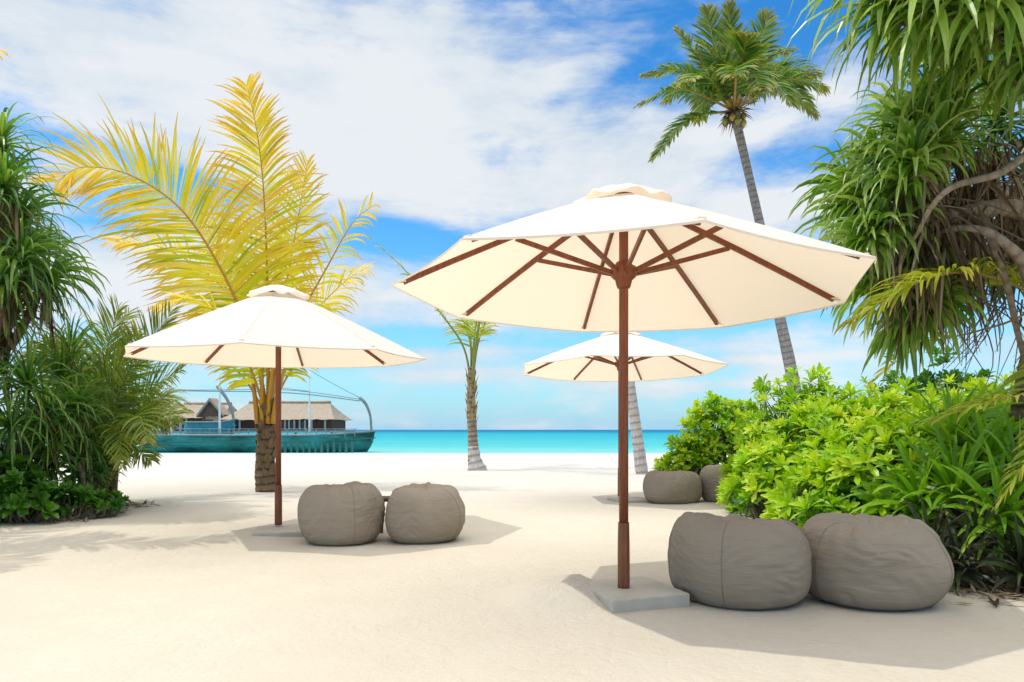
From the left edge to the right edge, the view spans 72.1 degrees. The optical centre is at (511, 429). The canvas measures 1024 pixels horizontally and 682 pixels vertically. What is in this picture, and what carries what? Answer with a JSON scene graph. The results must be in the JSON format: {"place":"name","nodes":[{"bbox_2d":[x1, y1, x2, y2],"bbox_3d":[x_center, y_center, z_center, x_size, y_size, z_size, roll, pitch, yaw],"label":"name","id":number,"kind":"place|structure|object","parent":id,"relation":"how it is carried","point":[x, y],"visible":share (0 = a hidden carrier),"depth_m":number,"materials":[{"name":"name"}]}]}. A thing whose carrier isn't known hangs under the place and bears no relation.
{"place":"outdoors","nodes":[
{"label":"outdoors","id":0,"kind":"place"},
{"bbox_2d":[0,430,700,452],"bbox_3d":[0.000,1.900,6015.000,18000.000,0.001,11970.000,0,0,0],"label":"sea water","id":1,"kind":"structure","parent":0,"point":[500,441],"depth_m":112.79,"materials":[{"name":"blue liquid"}]},
{"bbox_2d":[139,400,179,445],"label":"overwater villa","id":2,"kind":"object","parent":1,"relation":"in","point":[164,416],"visible":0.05,"depth_m":72.76,"materials":[{"name":"beige"}]},
{"bbox_2d":[161,402,236,432],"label":"overwater villa","id":3,"kind":"object","parent":1,"relation":"in","point":[195,407],"visible":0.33,"depth_m":72.16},
{"bbox_2d":[173,423,180,430],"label":"window","id":4,"kind":"structure","parent":3,"relation":"in","point":[179,424],"depth_m":71.03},
{"bbox_2d":[196,398,229,420],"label":"gabled porch","id":5,"kind":"object","parent":3,"relation":"attached to","point":[209,410],"visible":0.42,"depth_m":69.00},
{"bbox_2d":[183,385,235,433],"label":"wooden boat","id":6,"kind":"object","parent":1,"relation":"on","point":[206,426],"visible":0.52,"depth_m":64.11,"materials":[{"name":"blue paint"}]},
{"bbox_2d":[140,366,375,452],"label":"wooden boat","id":7,"kind":"object","parent":1,"relation":"on","point":[339,442],"visible":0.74,"depth_m":58.04,"materials":[{"name":"teal paint"}]},
{"bbox_2d":[221,401,353,433],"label":"overwater villa","id":8,"kind":"object","parent":1,"relation":"in","point":[328,416],"visible":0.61,"depth_m":69.38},
{"bbox_2d":[235,420,240,429],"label":"window","id":9,"kind":"structure","parent":8,"relation":"in","point":[238,423],"depth_m":69.03,"materials":[{"name":"glass"}]},
{"bbox_2d":[281,420,285,429],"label":"window","id":10,"kind":"structure","parent":8,"relation":"in","point":[283,423],"depth_m":69.03,"materials":[{"name":"glass"}]},
{"bbox_2d":[288,420,294,429],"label":"window","id":11,"kind":"structure","parent":8,"relation":"in","point":[291,424],"depth_m":68.98,"materials":[{"name":"glass"}]},
{"bbox_2d":[299,420,305,429],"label":"window","id":12,"kind":"structure","parent":8,"relation":"in","point":[302,424],"depth_m":69.02,"materials":[{"name":"glass"}]},
{"bbox_2d":[311,420,325,429],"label":"door","id":13,"kind":"structure","parent":8,"relation":"in","point":[314,424],"depth_m":69.03,"materials":[{"name":"brown wood"}]},
{"bbox_2d":[0,453,1023,681],"bbox_3d":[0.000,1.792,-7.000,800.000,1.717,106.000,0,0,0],"label":"sand ground","id":14,"kind":"structure","parent":0,"point":[194,580],"depth_m":4.23,"materials":[{"name":"beige sand"}]},
{"bbox_2d":[0,451,60,523],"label":"beach shrub","id":15,"kind":"object","parent":14,"relation":"on","point":[22,492],"visible":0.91,"depth_m":7.93,"materials":[{"name":"green plant"}]},
{"bbox_2d":[0,321,104,509],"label":"strap leaf plant","id":16,"kind":"object","parent":14,"relation":"on","point":[26,376],"visible":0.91,"depth_m":8.09,"materials":[{"name":"green plant"}]},
{"bbox_2d":[0,101,111,374],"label":"screw pine","id":17,"kind":"object","parent":14,"relation":"on","point":[25,246],"visible":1,"depth_m":8.09,"materials":[{"name":"green plant"}]},
{"bbox_2d":[0,400,124,513],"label":"strap leaf plant","id":18,"kind":"object","parent":14,"relation":"on","point":[50,472],"visible":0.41,"depth_m":8.69,"materials":[{"name":"green plant"}]},
{"bbox_2d":[30,480,101,520],"bbox_3d":[-5.242,0.875,8.396,0.696,0.564,0.673,0,0,0],"label":"beach shrub","id":19,"kind":"object","parent":14,"relation":"on","point":[80,493],"visible":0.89,"depth_m":8.28,"materials":[{"name":"green plant"}]},
{"bbox_2d":[0,311,132,511],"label":"strap leaf plant","id":20,"kind":"object","parent":14,"relation":"on","point":[85,444],"visible":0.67,"depth_m":8.71,"materials":[{"name":"green plant"}]},
{"bbox_2d":[2,500,169,523],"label":"leaf litter","id":21,"kind":"object","parent":14,"relation":"on","point":[137,504],"visible":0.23,"depth_m":8.65,"materials":[{"name":"brown plant"}]},
{"bbox_2d":[11,294,194,503],"bbox_3d":[-5.715,-0.481,9.755,2.412,3.167,3.980,0,0,-24],"label":"young coconut","id":22,"kind":"object","parent":14,"relation":"on","point":[143,416],"visible":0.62,"depth_m":9.41,"materials":[{"name":"green plant"}]},
{"bbox_2d":[81,488,130,516],"bbox_3d":[-4.913,0.937,8.567,0.493,0.463,0.533,0,0,34],"label":"beach shrub","id":23,"kind":"object","parent":14,"relation":"on","point":[116,499],"visible":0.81,"depth_m":8.50,"materials":[{"name":"green plant"}]},
{"bbox_2d":[20,71,380,491],"bbox_3d":[-4.917,-2.358,12.271,5.488,7.038,3.694,0,0,0],"label":"golden palm","id":24,"kind":"object","parent":14,"relation":"on","point":[244,267],"visible":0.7,"depth_m":11.78,"materials":[{"name":"yellow plant"}]},
{"bbox_2d":[252,525,302,536],"bbox_3d":[-2.300,1.044,7.050,0.524,0.111,0.524,0,0,-14],"label":"concrete base","id":25,"kind":"object","parent":14,"relation":"on","point":[285,530],"visible":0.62,"depth_m":6.85,"materials":[{"name":"white concrete"}]},
{"bbox_2d":[123,285,425,524],"bbox_3d":[-2.389,-0.252,7.200,2.772,2.453,2.772,0,0,-29],"label":"beach umbrella","id":26,"kind":"object","parent":25,"relation":"on","point":[277,327],"visible":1,"depth_m":6.81,"materials":[{"name":"fabric"}]},
{"bbox_2d":[297,481,384,545],"bbox_3d":[-1.600,0.780,6.634,0.795,0.562,0.731,0,0,0],"label":"bean bag","id":27,"kind":"object","parent":14,"relation":"on","point":[349,513],"visible":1,"depth_m":6.33,"materials":[{"name":"beige fabric"}]},
{"bbox_2d":[380,496,389,532],"bbox_3d":[-1.300,0.876,7.200,0.280,0.372,0.280,0,0,0],"label":"side table","id":28,"kind":"object","parent":14,"relation":"on","point":[386,498],"visible":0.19,"depth_m":7.08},
{"bbox_2d":[385,482,464,543],"bbox_3d":[-0.817,0.777,6.728,0.749,0.568,0.749,0,0,0],"label":"bean bag","id":29,"kind":"object","parent":14,"relation":"on","point":[425,513],"visible":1,"depth_m":6.42,"materials":[{"name":"beige fabric"}]},
{"bbox_2d":[364,233,498,470],"bbox_3d":[-0.913,-1.874,18.400,4.087,6.162,4.328,0,0,33],"label":"slim palm","id":30,"kind":"object","parent":14,"relation":"on","point":[475,462],"visible":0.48,"depth_m":18.20,"materials":[{"name":"beige plant"}]},
{"bbox_2d":[607,496,649,502],"bbox_3d":[1.720,1.049,10.250,0.503,0.102,0.505,0,0,-17],"label":"concrete base","id":31,"kind":"object","parent":14,"relation":"on","point":[635,499],"visible":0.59,"depth_m":10.09,"materials":[{"name":"white concrete"}]},
{"bbox_2d":[523,332,728,495],"bbox_3d":[1.583,-0.252,10.300,2.827,2.453,2.827,0,0,0],"label":"beach umbrella","id":32,"kind":"object","parent":31,"relation":"on","point":[595,360],"visible":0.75,"depth_m":10.65,"materials":[{"name":"fabric"}]},
{"bbox_2d":[628,381,647,474],"bbox_3d":[2.567,-1.619,17.125,2.486,5.577,2.018,0,0,-38],"label":"leaning palm","id":33,"kind":"object","parent":14,"relation":"on","point":[640,461],"visible":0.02,"depth_m":16.45,"materials":[{"name":"grey plant"}]},
{"bbox_2d":[588,576,689,612],"bbox_3d":[0.720,1.030,4.301,0.516,0.140,0.514,0,0,-20],"label":"concrete base","id":34,"kind":"object","parent":14,"relation":"on","point":[642,593],"visible":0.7,"depth_m":4.12,"materials":[{"name":"white concrete"}]},
{"bbox_2d":[391,183,875,588],"bbox_3d":[0.681,-0.252,4.290,2.596,2.453,2.596,0,0,-27],"label":"beach umbrella","id":35,"kind":"object","parent":34,"relation":"on","point":[623,260],"visible":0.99,"depth_m":4.50,"materials":[{"name":"fabric"}]},
{"bbox_2d":[652,451,675,470],"bbox_3d":[2.669,0.722,11.998,0.634,0.740,0.722,0,0,0],"label":"beach shrub","id":36,"kind":"object","parent":14,"relation":"on","point":[658,464],"visible":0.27,"depth_m":12.02,"materials":[{"name":"green plant"}]},
{"bbox_2d":[643,470,702,503],"bbox_3d":[2.320,0.825,10.105,0.856,0.472,0.814,0,0,0],"label":"bean bag","id":37,"kind":"object","parent":14,"relation":"on","point":[673,487],"visible":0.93,"depth_m":9.79,"materials":[{"name":"beige fabric"}]},
{"bbox_2d":[661,390,764,475],"bbox_3d":[3.469,0.240,11.680,2.232,1.787,1.457,0,0,-40],"label":"beach shrub","id":38,"kind":"object","parent":14,"relation":"on","point":[692,452],"visible":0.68,"depth_m":11.29,"materials":[{"name":"green plant"}]},
{"bbox_2d":[700,464,729,502],"bbox_3d":[3.133,0.770,10.196,0.839,0.581,0.839,0,0,0],"label":"bean bag","id":39,"kind":"object","parent":14,"relation":"on","point":[709,477],"visible":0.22,"depth_m":9.98,"materials":[{"name":"beige fabric"}]},
{"bbox_2d":[633,0,831,404],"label":"tall palm","id":40,"kind":"object","parent":14,"relation":"on","point":[736,64],"visible":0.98,"depth_m":19.83,"materials":[{"name":"green plant"}]},
{"bbox_2d":[667,512,811,609],"bbox_3d":[1.413,0.783,4.372,0.850,0.556,0.795,0,0,0],"label":"bean bag","id":41,"kind":"object","parent":14,"relation":"on","point":[735,561],"visible":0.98,"depth_m":4.05,"materials":[{"name":"beige fabric"}]},
{"bbox_2d":[716,362,912,500],"bbox_3d":[4.148,0.104,9.201,2.840,1.976,2.188,0,0,0],"label":"beach shrub","id":42,"kind":"object","parent":14,"relation":"on","point":[744,432],"visible":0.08,"depth_m":9.17,"materials":[{"name":"green plant"}]},
{"bbox_2d":[714,376,940,518],"bbox_3d":[3.652,0.258,7.905,2.698,1.695,2.498,0,0,0],"label":"beach shrub","id":43,"kind":"object","parent":14,"relation":"on","point":[758,468],"visible":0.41,"depth_m":7.50,"materials":[{"name":"green plant"}]},
{"bbox_2d":[801,512,953,610],"bbox_3d":[2.227,0.781,4.381,0.868,0.559,0.820,0,0,0],"label":"bean bag","id":44,"kind":"object","parent":14,"relation":"on","point":[901,562],"visible":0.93,"depth_m":4.05,"materials":[{"name":"beige fabric"}]},
{"bbox_2d":[749,515,1023,606],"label":"leaf litter","id":45,"kind":"object","parent":14,"relation":"on","point":[996,602],"visible":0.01,"depth_m":4.43,"materials":[{"name":"brown plant"}]},
{"bbox_2d":[759,380,1023,556],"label":"beach shrub","id":46,"kind":"object","parent":14,"relation":"on","point":[833,475],"visible":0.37,"depth_m":5.80,"materials":[{"name":"green plant"}]},
{"bbox_2d":[782,0,1023,402],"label":"screw pine","id":47,"kind":"object","parent":14,"relation":"on","point":[902,210],"visible":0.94,"depth_m":4.86,"materials":[{"name":"green plant"}]},
{"bbox_2d":[833,254,1023,514],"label":"fronds","id":48,"kind":"object","parent":14,"relation":"on","point":[1016,389],"visible":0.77,"depth_m":4.53,"materials":[{"name":"green plant"}]},
{"bbox_2d":[842,381,1023,575],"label":"lily plant","id":49,"kind":"object","parent":14,"relation":"on","point":[955,479],"visible":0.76,"depth_m":5.13,"materials":[{"name":"green plant"}]},
{"bbox_2d":[871,346,996,409],"bbox_3d":[5.919,0.009,9.533,2.375,2.309,1.560,0,0,-14],"label":"beach shrub","id":50,"kind":"object","parent":14,"relation":"on","point":[921,378],"visible":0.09,"depth_m":9.47,"materials":[{"name":"green plant"}]},
{"bbox_2d":[887,491,1023,596],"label":"bronze lily","id":51,"kind":"object","parent":14,"relation":"on","point":[1011,572],"visible":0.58,"depth_m":4.65,"materials":[{"name":"green plant"}]},
{"bbox_2d":[912,366,1015,420],"bbox_3d":[5.689,0.173,7.837,3.170,1.974,3.320,0,0,0],"label":"beach shrub","id":52,"kind":"object","parent":14,"relation":"on","point":[968,386],"depth_m":8.17,"materials":[{"name":"green plant"}]},
{"bbox_2d":[0,0,1023,429],"label":"sky","id":53,"kind":"structure","parent":0,"point":[459,118],"materials":[{"name":"blue"}]},
{"bbox_2d":[767,519,797,525],"bbox_3d":[1.860,0.856,4.980,0.300,0.412,0.300,0,0,0],"label":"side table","id":54,"kind":"object","parent":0,"point":[795,523],"visible":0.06,"depth_m":4.98,"materials":[{"name":"grey"}]}
]}

